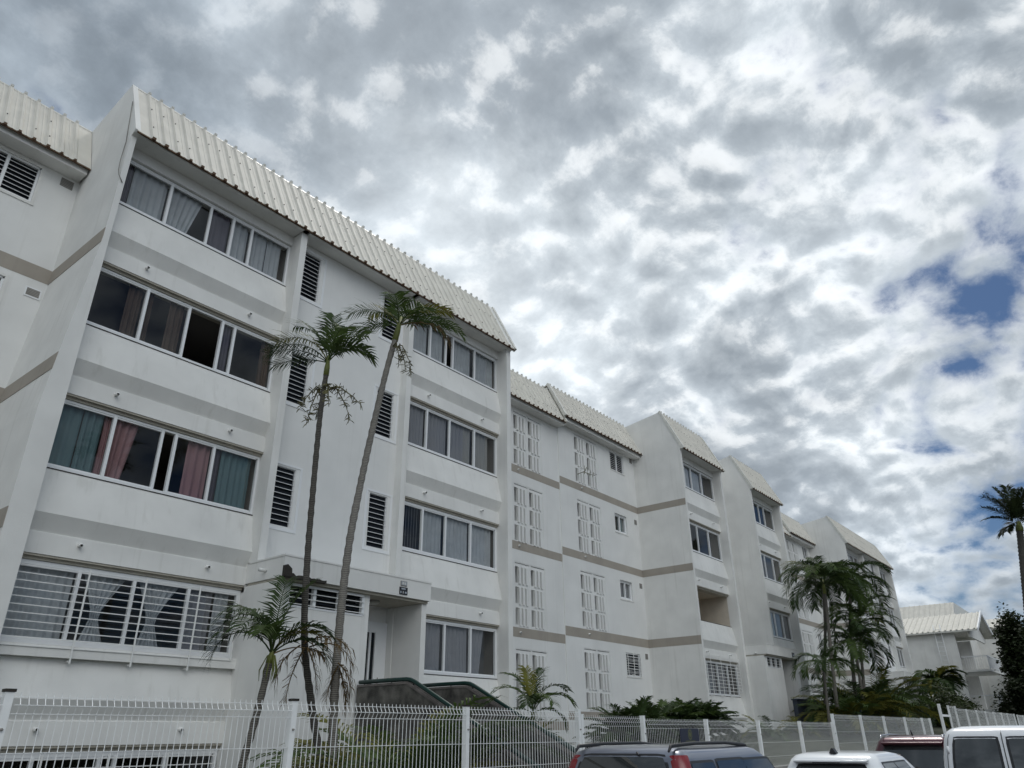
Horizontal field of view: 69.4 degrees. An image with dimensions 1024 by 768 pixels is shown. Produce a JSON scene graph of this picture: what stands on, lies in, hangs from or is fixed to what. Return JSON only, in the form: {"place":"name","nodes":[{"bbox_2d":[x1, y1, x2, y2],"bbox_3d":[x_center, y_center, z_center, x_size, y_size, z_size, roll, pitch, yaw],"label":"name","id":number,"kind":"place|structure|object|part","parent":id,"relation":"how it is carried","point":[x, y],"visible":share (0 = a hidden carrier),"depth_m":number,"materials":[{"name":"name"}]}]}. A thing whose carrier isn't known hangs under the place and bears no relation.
{"place":"outdoors","nodes":[
{"label":"outdoors","id":0,"kind":"place"},
{"bbox_2d":[0,0,1023,623],"label":"sky","id":1,"kind":"structure","parent":0,"point":[790,233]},
{"bbox_2d":[585,719,1022,765],"bbox_3d":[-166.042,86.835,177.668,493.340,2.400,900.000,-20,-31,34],"label":"garden ground","id":2,"kind":"structure","parent":0,"point":[936,730],"depth_m":25.17,"materials":[{"name":"soil"}]},
{"bbox_2d":[198,575,336,767],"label":"palm tree","id":3,"kind":"object","parent":2,"relation":"on","point":[268,629],"visible":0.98,"depth_m":10.39,"materials":[{"name":"green plant"}]},
{"bbox_2d":[0,77,568,767],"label":"apartment building","id":4,"kind":"structure","parent":2,"relation":"on","point":[156,447],"depth_m":15.52,"materials":[{"name":"white concrete"}]},
{"bbox_2d":[0,275,3,288],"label":"louvre window","id":5,"kind":"structure","parent":4,"relation":"in","point":[1,277],"depth_m":14.53,"materials":[{"name":"white metal"}]},
{"bbox_2d":[0,149,40,200],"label":"louvre window","id":6,"kind":"structure","parent":4,"relation":"in","point":[9,157],"depth_m":15.37,"materials":[{"name":"white metal"}]},
{"bbox_2d":[0,750,217,767],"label":"window","id":7,"kind":"structure","parent":4,"relation":"in","point":[175,752],"depth_m":11.93,"materials":[{"name":"white metal"}]},
{"bbox_2d":[0,558,240,657],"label":"window","id":8,"kind":"structure","parent":4,"relation":"in","point":[27,568],"depth_m":12.52,"materials":[{"name":"white metal"}]},
{"bbox_2d":[118,101,132,182],"bbox_3d":[-7.893,-5.007,15.110,0.482,2.406,0.102,-14,-29,26],"label":"cable","id":9,"kind":"object","parent":4,"relation":"attached to","point":[125,143],"visible":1,"depth_m":15.01,"materials":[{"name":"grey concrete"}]},
{"bbox_2d":[47,399,259,514],"bbox_3d":[-6.686,1.477,14.084,0.166,1.255,4.070,-20,-31,34],"label":"window","id":10,"kind":"structure","parent":4,"relation":"in","point":[234,468],"depth_m":13.81,"materials":[{"name":"white metal"}]},
{"bbox_2d":[86,267,275,391],"bbox_3d":[-6.714,-1.032,15.280,0.165,1.255,4.070,-20,-31,34],"label":"window","id":11,"kind":"structure","parent":4,"relation":"in","point":[175,316],"depth_m":15.13,"materials":[{"name":"white metal"}]},
{"bbox_2d":[119,160,290,285],"bbox_3d":[-6.741,-3.487,16.451,0.166,1.135,4.070,-20,-31,34],"label":"window","id":12,"kind":"structure","parent":4,"relation":"in","point":[147,194],"depth_m":16.36,"materials":[{"name":"white metal"}]},
{"bbox_2d":[269,461,302,533],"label":"louvre window","id":13,"kind":"structure","parent":4,"relation":"in","point":[281,505],"depth_m":15.91,"materials":[{"name":"white metal"}]},
{"bbox_2d":[286,349,315,411],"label":"louvre window","id":14,"kind":"structure","parent":4,"relation":"in","point":[304,378],"depth_m":17.10,"materials":[{"name":"white metal"}]},
{"bbox_2d":[300,248,327,308],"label":"louvre window","id":15,"kind":"structure","parent":4,"relation":"in","point":[307,255],"depth_m":18.33,"materials":[{"name":"white metal"}]},
{"bbox_2d":[285,583,364,615],"bbox_3d":[-3.701,4.304,14.696,0.158,0.430,1.920,-20,-31,34],"label":"strip window","id":16,"kind":"structure","parent":4,"relation":"in","point":[314,590],"depth_m":14.72,"materials":[{"name":"white metal"}]},
{"bbox_2d":[369,600,379,604],"bbox_3d":[-3.035,4.768,16.118,0.296,0.083,0.296,-20,-31,34],"label":"ceiling lamp","id":17,"kind":"object","parent":4,"relation":"attached to","point":[374,602],"visible":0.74,"depth_m":16.03,"materials":[{"name":"grey plastic"}]},
{"bbox_2d":[364,621,386,684],"bbox_3d":[-3.166,6.412,16.155,0.115,2.350,1.010,-20,-31,34],"label":"door","id":18,"kind":"structure","parent":4,"relation":"in","point":[377,632],"depth_m":16.54,"materials":[{"name":"white metal"}]},
{"bbox_2d":[361,488,392,554],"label":"louvre window","id":19,"kind":"structure","parent":4,"relation":"in","point":[375,529],"depth_m":17.76,"materials":[{"name":"white metal"}]},
{"bbox_2d":[372,384,398,444],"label":"louvre window","id":20,"kind":"structure","parent":4,"relation":"in","point":[388,418],"depth_m":18.98,"materials":[{"name":"white metal"}]},
{"bbox_2d":[378,291,403,348],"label":"louvre window","id":21,"kind":"structure","parent":4,"relation":"in","point":[389,327],"depth_m":20.07,"materials":[{"name":"white metal"}]},
{"bbox_2d":[399,587,407,594],"bbox_3d":[-2.358,4.498,16.069,0.020,0.155,0.230,-20,-31,34],"label":"sign","id":22,"kind":"object","parent":4,"relation":"attached to","point":[403,590],"visible":1,"depth_m":16.05,"materials":[{"name":"black plastic"}]},
{"bbox_2d":[400,581,406,586],"bbox_3d":[-2.358,4.355,16.136,0.024,0.100,0.180,-20,-31,34],"label":"wall lamp","id":23,"kind":"object","parent":4,"relation":"attached to","point":[403,583],"visible":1,"depth_m":16.12,"materials":[{"name":"white plastic"}]},
{"bbox_2d":[402,501,496,571],"bbox_3d":[-1.720,4.091,19.679,0.166,1.255,3.920,-20,-31,34],"label":"window","id":24,"kind":"structure","parent":4,"relation":"in","point":[455,527],"depth_m":19.91,"materials":[{"name":"white metal"}]},
{"bbox_2d":[408,401,496,476],"bbox_3d":[-1.746,1.581,20.875,0.165,1.255,3.920,-20,-31,34],"label":"window","id":25,"kind":"structure","parent":4,"relation":"in","point":[458,438],"depth_m":20.88,"materials":[{"name":"white metal"}]},
{"bbox_2d":[413,320,496,391],"bbox_3d":[-1.773,-0.874,22.046,0.165,1.135,3.920,-20,-31,34],"label":"window","id":26,"kind":"structure","parent":4,"relation":"in","point":[460,355],"depth_m":22.28,"materials":[{"name":"white metal"}]},
{"bbox_2d":[424,619,496,678],"bbox_3d":[-1.582,6.662,18.605,0.166,1.265,3.570,-20,-31,34],"label":"window","id":27,"kind":"structure","parent":4,"relation":"in","point":[453,634],"depth_m":18.81,"materials":[{"name":"white metal"}]},
{"bbox_2d":[259,310,378,766],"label":"palm tree","id":28,"kind":"object","parent":2,"relation":"on","point":[341,333],"visible":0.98,"depth_m":12.47,"materials":[{"name":"green plant"}]},
{"bbox_2d":[268,635,358,716],"bbox_3d":[-2.839,4.271,10.697,1.254,1.178,0.985,3,-26,-7],"label":"palm tree","id":29,"kind":"object","parent":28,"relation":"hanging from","point":[343,683],"visible":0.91,"depth_m":10.71,"materials":[{"name":"green plant"}]},
{"bbox_2d":[328,289,466,767],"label":"palm tree","id":30,"kind":"object","parent":2,"relation":"on","point":[418,310],"visible":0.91,"depth_m":13.63,"materials":[{"name":"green plant"}]},
{"bbox_2d":[247,695,569,767],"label":"shrub","id":31,"kind":"object","parent":2,"relation":"on","point":[489,734],"visible":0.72,"depth_m":10.48,"materials":[{"name":"green plant"}]},
{"bbox_2d":[353,677,575,767],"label":"staircase","id":32,"kind":"structure","parent":2,"relation":"on","point":[401,692],"depth_m":13.76,"materials":[{"name":"concrete"}]},
{"bbox_2d":[490,665,577,732],"bbox_3d":[0.492,7.583,16.299,2.068,2.733,1.579,1,-26,-3],"label":"palm tree","id":33,"kind":"object","parent":2,"relation":"on","point":[535,697],"visible":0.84,"depth_m":16.80,"materials":[{"name":"green plant"}]},
{"bbox_2d":[543,718,573,744],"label":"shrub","id":34,"kind":"object","parent":2,"relation":"on","point":[545,724],"visible":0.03,"depth_m":15.24,"materials":[{"name":"green plant"}]},
{"bbox_2d":[572,695,679,742],"bbox_3d":[3.033,9.079,19.784,2.817,1.456,2.877,-20,-31,34],"label":"cycad","id":35,"kind":"object","parent":2,"relation":"on","point":[624,714],"visible":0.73,"depth_m":19.35,"materials":[{"name":"green plant"}]},
{"bbox_2d":[608,699,704,743],"bbox_3d":[4.026,9.370,20.476,2.941,1.267,2.586,16,-30,-31],"label":"cycad","id":36,"kind":"object","parent":2,"relation":"on","point":[660,710],"visible":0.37,"depth_m":20.03,"materials":[{"name":"green plant"}]},
{"bbox_2d":[638,697,724,742],"bbox_3d":[4.526,9.689,21.199,2.831,1.294,2.716,-20,-31,34],"label":"cycad","id":37,"kind":"object","parent":2,"relation":"on","point":[689,704],"visible":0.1,"depth_m":20.96,"materials":[{"name":"green plant"}]},
{"bbox_2d":[544,383,833,747],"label":"apartment building","id":38,"kind":"structure","parent":2,"relation":"on","point":[680,543],"depth_m":30.78,"materials":[{"name":"beige paint"}]},
{"bbox_2d":[610,451,622,473],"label":"louvre window","id":39,"kind":"structure","parent":38,"relation":"in","point":[616,462],"depth_m":32.03,"materials":[{"name":"white metal"}]},
{"bbox_2d":[615,514,625,533],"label":"window","id":40,"kind":"structure","parent":38,"relation":"in","point":[619,524],"depth_m":30.97,"materials":[{"name":"white metal"}]},
{"bbox_2d":[620,580,631,600],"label":"window","id":41,"kind":"structure","parent":38,"relation":"in","point":[623,585],"depth_m":29.77,"materials":[{"name":"white metal"}]},
{"bbox_2d":[626,653,640,676],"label":"louvre window","id":42,"kind":"structure","parent":38,"relation":"in","point":[630,671],"depth_m":28.62,"materials":[{"name":"white metal"}]},
{"bbox_2d":[683,463,714,500],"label":"window","id":43,"kind":"structure","parent":38,"relation":"in","point":[694,485],"depth_m":33.42,"materials":[{"name":"white metal"}]},
{"bbox_2d":[690,522,722,561],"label":"window","id":44,"kind":"structure","parent":38,"relation":"in","point":[693,524],"depth_m":32.48,"materials":[{"name":"white metal"}]},
{"bbox_2d":[706,660,740,696],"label":"window","id":45,"kind":"structure","parent":38,"relation":"in","point":[719,679],"depth_m":29.82,"materials":[{"name":"white metal"}]},
{"bbox_2d":[753,501,774,531],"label":"window","id":46,"kind":"structure","parent":38,"relation":"in","point":[762,507],"depth_m":38.91,"materials":[{"name":"white metal"}]},
{"bbox_2d":[761,553,782,583],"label":"window","id":47,"kind":"structure","parent":38,"relation":"in","point":[764,555],"depth_m":37.79,"materials":[{"name":"white metal"}]},
{"bbox_2d":[766,656,781,668],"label":"strip window","id":48,"kind":"structure","parent":38,"relation":"in","point":[772,662],"depth_m":31.58,"materials":[{"name":"white metal"}]},
{"bbox_2d":[770,610,792,640],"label":"window","id":49,"kind":"structure","parent":38,"relation":"in","point":[777,623],"depth_m":36.65,"materials":[{"name":"white metal"}]},
{"bbox_2d":[802,547,806,557],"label":"louvre window","id":50,"kind":"structure","parent":38,"relation":"in","point":[804,549],"depth_m":48.68,"materials":[{"name":"white metal"}]},
{"bbox_2d":[664,699,740,736],"bbox_3d":[5.527,10.296,22.734,3.029,1.143,2.910,-20,-31,34],"label":"cycad","id":51,"kind":"object","parent":2,"relation":"on","point":[703,703],"visible":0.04,"depth_m":22.47,"materials":[{"name":"green plant"}]},
{"bbox_2d":[663,697,745,743],"bbox_3d":[5.468,9.991,21.832,2.880,1.307,3.003,-20,-31,34],"label":"cycad","id":52,"kind":"object","parent":2,"relation":"on","point":[714,709],"visible":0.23,"depth_m":21.41,"materials":[{"name":"green plant"}]},
{"bbox_2d":[738,714,809,741],"bbox_3d":[9.052,12.327,26.279,2.700,1.106,2.603,-20,-31,34],"label":"fern","id":53,"kind":"object","parent":2,"relation":"on","point":[773,733],"visible":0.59,"depth_m":26.06,"materials":[{"name":"green plant"}]},
{"bbox_2d":[791,698,820,727],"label":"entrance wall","id":54,"kind":"structure","parent":2,"relation":"on","point":[797,709],"depth_m":31.27,"materials":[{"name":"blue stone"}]},
{"bbox_2d":[772,712,842,736],"bbox_3d":[10.888,12.914,27.731,2.590,1.072,2.642,-20,-31,34],"label":"fern","id":55,"kind":"object","parent":2,"relation":"on","point":[811,719],"visible":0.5,"depth_m":27.40,"materials":[{"name":"green plant"}]},
{"bbox_2d":[806,698,836,729],"bbox_3d":[13.364,13.959,30.921,1.542,1.719,3.928,-20,-31,34],"label":"bush","id":56,"kind":"object","parent":2,"relation":"on","point":[830,703],"visible":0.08,"depth_m":30.24,"materials":[{"name":"green plant"}]},
{"bbox_2d":[782,555,866,727],"bbox_3d":[14.646,11.721,33.493,3.755,7.604,4.132,0,-25,-1],"label":"palm tree","id":57,"kind":"object","parent":2,"relation":"on","point":[829,591],"visible":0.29,"depth_m":34.85,"materials":[{"name":"green plant"}]},
{"bbox_2d":[776,559,875,732],"bbox_3d":[13.669,10.985,31.312,4.154,7.255,4.111,-20,-31,34],"label":"palm tree","id":58,"kind":"object","parent":2,"relation":"on","point":[822,570],"visible":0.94,"depth_m":32.16,"materials":[{"name":"green plant"}]},
{"bbox_2d":[790,647,863,737],"bbox_3d":[11.963,11.652,27.772,2.684,3.248,2.474,-2,-26,3],"label":"palm tree","id":59,"kind":"object","parent":2,"relation":"on","point":[817,662],"visible":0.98,"depth_m":28.03,"materials":[{"name":"green plant"}]},
{"bbox_2d":[791,692,914,735],"bbox_3d":[13.120,12.897,29.020,4.265,1.648,5.071,-20,-31,34],"label":"palm shrub","id":60,"kind":"object","parent":2,"relation":"on","point":[848,706],"visible":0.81,"depth_m":28.51,"materials":[{"name":"green plant"}]},
{"bbox_2d":[814,559,892,729],"bbox_3d":[16.324,12.400,35.099,4.426,7.734,4.138,5,-26,-12],"label":"palm tree","id":61,"kind":"object","parent":2,"relation":"on","point":[875,577],"visible":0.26,"depth_m":35.87,"materials":[{"name":"green plant"}]},
{"bbox_2d":[815,620,895,730],"bbox_3d":[14.794,12.351,31.256,3.256,4.522,3.412,-20,-31,34],"label":"palm tree","id":62,"kind":"object","parent":2,"relation":"on","point":[855,647],"visible":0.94,"depth_m":31.67,"materials":[{"name":"green plant"}]},
{"bbox_2d":[797,516,918,721],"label":"apartment building","id":63,"kind":"structure","parent":2,"relation":"on","point":[833,540],"depth_m":49.52,"materials":[{"name":"white paint"}]},
{"bbox_2d":[847,553,860,574],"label":"window","id":64,"kind":"structure","parent":63,"relation":"in","point":[850,557],"depth_m":50.12,"materials":[{"name":"white metal"}]},
{"bbox_2d":[867,646,877,660],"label":"window","id":65,"kind":"structure","parent":63,"relation":"in","point":[869,648],"depth_m":47.58,"materials":[{"name":"grey glass"}]},
{"bbox_2d":[880,571,886,586],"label":"window","id":66,"kind":"structure","parent":63,"relation":"in","point":[882,573],"depth_m":55.36,"materials":[{"name":"white metal"}]},
{"bbox_2d":[888,645,895,667],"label":"louvre window","id":67,"kind":"structure","parent":63,"relation":"in","point":[889,645],"depth_m":50.83,"materials":[{"name":"white metal"}]},
{"bbox_2d":[888,608,896,626],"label":"window","id":68,"kind":"structure","parent":63,"relation":"in","point":[888,608],"depth_m":54.24,"materials":[{"name":"white metal"}]},
{"bbox_2d":[897,648,905,667],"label":"window","id":69,"kind":"structure","parent":63,"relation":"in","point":[898,649],"depth_m":52.98,"materials":[{"name":"white metal"}]},
{"bbox_2d":[823,594,903,730],"bbox_3d":[15.840,12.450,32.838,3.368,5.890,3.568,-4,-26,6],"label":"palm tree","id":70,"kind":"object","parent":2,"relation":"on","point":[858,613],"visible":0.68,"depth_m":33.33,"materials":[{"name":"green plant"}]},
{"bbox_2d":[793,676,949,730],"bbox_3d":[14.668,13.498,31.079,5.628,2.106,6.063,-20,-31,34],"label":"palm shrub","id":71,"kind":"object","parent":2,"relation":"on","point":[880,687],"visible":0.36,"depth_m":30.50,"materials":[{"name":"green plant"}]},
{"bbox_2d":[816,665,938,728],"bbox_3d":[16.436,14.303,33.447,5.475,2.494,6.188,-20,-31,34],"label":"palm shrub","id":72,"kind":"object","parent":2,"relation":"on","point":[880,676],"visible":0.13,"depth_m":32.16,"materials":[{"name":"green plant"}]},
{"bbox_2d":[859,704,939,735],"bbox_3d":[17.911,15.309,33.292,0.095,1.862,14.423,-20,-31,34],"label":"fence","id":73,"kind":"object","parent":2,"relation":"on","point":[920,716],"visible":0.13,"depth_m":32.06,"materials":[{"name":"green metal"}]},
{"bbox_2d":[898,697,932,725],"bbox_3d":[18.233,15.984,35.875,4.005,1.540,4.179,-20,-31,34],"label":"palm shrub","id":74,"kind":"object","parent":2,"relation":"on","point":[917,713],"visible":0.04,"depth_m":35.23,"materials":[{"name":"green plant"}]},
{"bbox_2d":[907,700,944,722],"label":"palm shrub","id":75,"kind":"object","parent":2,"relation":"on","point":[920,710],"visible":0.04,"depth_m":39.36,"materials":[{"name":"green plant"}]},
{"bbox_2d":[909,665,967,713],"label":"palm tree","id":76,"kind":"object","parent":2,"relation":"on","point":[950,679],"visible":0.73,"depth_m":46.87,"materials":[{"name":"green plant"}]},
{"bbox_2d":[911,679,973,727],"bbox_3d":[22.180,16.685,38.014,2.555,2.756,6.190,-20,-31,34],"label":"bush","id":77,"kind":"object","parent":2,"relation":"on","point":[941,697],"visible":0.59,"depth_m":37.08,"materials":[{"name":"green plant"}]},
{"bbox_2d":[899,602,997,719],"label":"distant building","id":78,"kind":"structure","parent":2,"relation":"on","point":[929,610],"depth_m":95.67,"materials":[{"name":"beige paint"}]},
{"bbox_2d":[902,611,1006,717],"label":"gabled house","id":79,"kind":"structure","parent":2,"relation":"on","point":[965,628],"depth_m":61.57,"materials":[{"name":"beige paint"}]},
{"bbox_2d":[932,624,951,674],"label":"ladder","id":80,"kind":"object","parent":79,"relation":"attached to","point":[944,646],"visible":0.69,"depth_m":60.46,"materials":[{"name":"white metal"}]},
{"bbox_2d":[943,691,985,722],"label":"bush","id":81,"kind":"object","parent":2,"relation":"on","point":[972,704],"visible":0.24,"depth_m":44.22,"materials":[{"name":"green plant"}]},
{"bbox_2d":[978,618,1007,719],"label":"distant building","id":82,"kind":"structure","parent":2,"relation":"on","point":[988,648],"depth_m":101.44,"materials":[{"name":"beige paint"}]},
{"bbox_2d":[989,601,1023,686],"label":"tree","id":83,"kind":"object","parent":2,"relation":"on","point":[1010,641],"visible":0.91,"depth_m":54.83,"materials":[{"name":"green plant"}]},
{"bbox_2d":[990,676,1023,724],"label":"tree","id":84,"kind":"object","parent":2,"relation":"on","point":[1013,697],"visible":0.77,"depth_m":51.09,"materials":[{"name":"green plant"}]},
{"bbox_2d":[1012,619,1023,685],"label":"tree","id":85,"kind":"object","parent":2,"relation":"on","point":[1022,666],"visible":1,"depth_m":48.26,"materials":[{"name":"green plant"}]},
{"bbox_3d":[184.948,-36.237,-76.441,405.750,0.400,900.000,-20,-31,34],"label":"road","id":86,"kind":"structure","parent":0,"visible":0},
{"bbox_2d":[568,741,774,767],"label":"parked car","id":87,"kind":"object","parent":86,"relation":"on","point":[692,754],"visible":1,"depth_m":8.19,"materials":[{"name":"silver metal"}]},
{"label":"rear window","id":88,"kind":"part","parent":87,"relation":"part of","materials":[{"name":"black glass"}]},
{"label":"side window","id":89,"kind":"part","parent":87,"relation":"part of","materials":[{"name":"blue glass"}]},
{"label":"side window","id":90,"kind":"part","parent":87,"relation":"part of","materials":[{"name":"blue glass"}]},
{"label":"side window","id":91,"kind":"part","parent":87,"relation":"part of","materials":[{"name":"blue glass"}]},
{"bbox_2d":[787,748,914,767],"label":"parked car","id":92,"kind":"object","parent":86,"relation":"on","point":[833,758],"visible":1,"depth_m":12.26,"materials":[{"name":"white paint"}]},
{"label":"rear window","id":93,"kind":"part","parent":92,"relation":"part of","materials":[{"name":"black glass"}]},
{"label":"side window","id":94,"kind":"part","parent":92,"relation":"part of","materials":[{"name":"grey glass"}]},
{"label":"side window","id":95,"kind":"part","parent":92,"relation":"part of","materials":[{"name":"grey glass"}]},
{"bbox_2d":[875,730,944,767],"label":"parked car","id":96,"kind":"object","parent":86,"relation":"on","point":[921,751],"visible":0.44,"depth_m":16.13,"materials":[{"name":"red paint"}]},
{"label":"rear window","id":97,"kind":"part","parent":96,"relation":"part of","materials":[{"name":"black glass"}]},
{"bbox_2d":[944,725,1023,767],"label":"parked van","id":98,"kind":"object","parent":86,"relation":"on","point":[1000,746],"visible":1,"depth_m":10.82,"materials":[{"name":"white paint"}]},
{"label":"rear window","id":99,"kind":"part","parent":98,"relation":"part of","materials":[{"name":"black glass"}]},
{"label":"rear window","id":100,"kind":"part","parent":98,"relation":"part of","materials":[{"name":"black glass"}]},
{"bbox_2d":[977,483,1023,612],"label":"palm tree","id":101,"kind":"object","parent":86,"relation":"on","point":[1012,506],"visible":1,"depth_m":41.67,"materials":[{"name":"green plant"}]},
{"bbox_3d":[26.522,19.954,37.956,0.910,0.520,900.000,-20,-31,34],"label":"pavement","id":102,"kind":"structure","parent":0,"visible":0},
{"bbox_2d":[774,765,787,767],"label":"wall","id":103,"kind":"structure","parent":102,"relation":"on","point":[781,766],"depth_m":15.29,"materials":[{"name":"grey concrete"}]},
{"bbox_2d":[0,688,581,767],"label":"fence","id":104,"kind":"object","parent":103,"relation":"on","point":[7,698],"visible":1,"depth_m":7.10,"materials":[{"name":"white metal"}]},
{"bbox_2d":[581,714,838,765],"bbox_3d":[4.536,7.035,14.444,0.093,0.922,11.346,-20,-31,34],"label":"fence","id":105,"kind":"object","parent":103,"relation":"on","point":[643,729],"visible":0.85,"depth_m":14.58,"materials":[{"name":"white metal"}]},
{"bbox_2d":[680,728,699,742],"bbox_3d":[3.073,6.077,12.776,0.014,0.225,0.700,-20,-31,34],"label":"sign","id":106,"kind":"object","parent":105,"relation":"attached to","point":[689,734],"visible":0.91,"depth_m":12.76,"materials":[{"name":"blue"}]},
{"bbox_2d":[830,714,933,750],"bbox_3d":[11.520,10.628,22.351,0.093,1.062,10.896,-20,-31,34],"label":"fence","id":107,"kind":"object","parent":103,"relation":"on","point":[884,724],"visible":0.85,"depth_m":20.94,"materials":[{"name":"white metal"}]},
{"bbox_2d":[937,704,950,733],"bbox_3d":[16.688,13.089,28.314,0.090,1.510,1.630,-20,-31,34],"label":"gate post","id":108,"kind":"object","parent":103,"relation":"on","point":[941,715],"visible":0.82,"depth_m":27.89,"materials":[{"name":"white metal"}]},
{"bbox_2d":[946,705,1016,727],"bbox_3d":[22.764,16.252,35.160,0.093,1.412,17.706,-20,-31,34],"label":"fence","id":109,"kind":"object","parent":103,"relation":"on","point":[977,713],"visible":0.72,"depth_m":33.42,"materials":[{"name":"white metal"}]},
{"bbox_2d":[1016,715,1023,724],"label":"fence","id":110,"kind":"object","parent":103,"relation":"on","point":[1019,721],"visible":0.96,"depth_m":42.80,"materials":[{"name":"white metal"}]}
]}

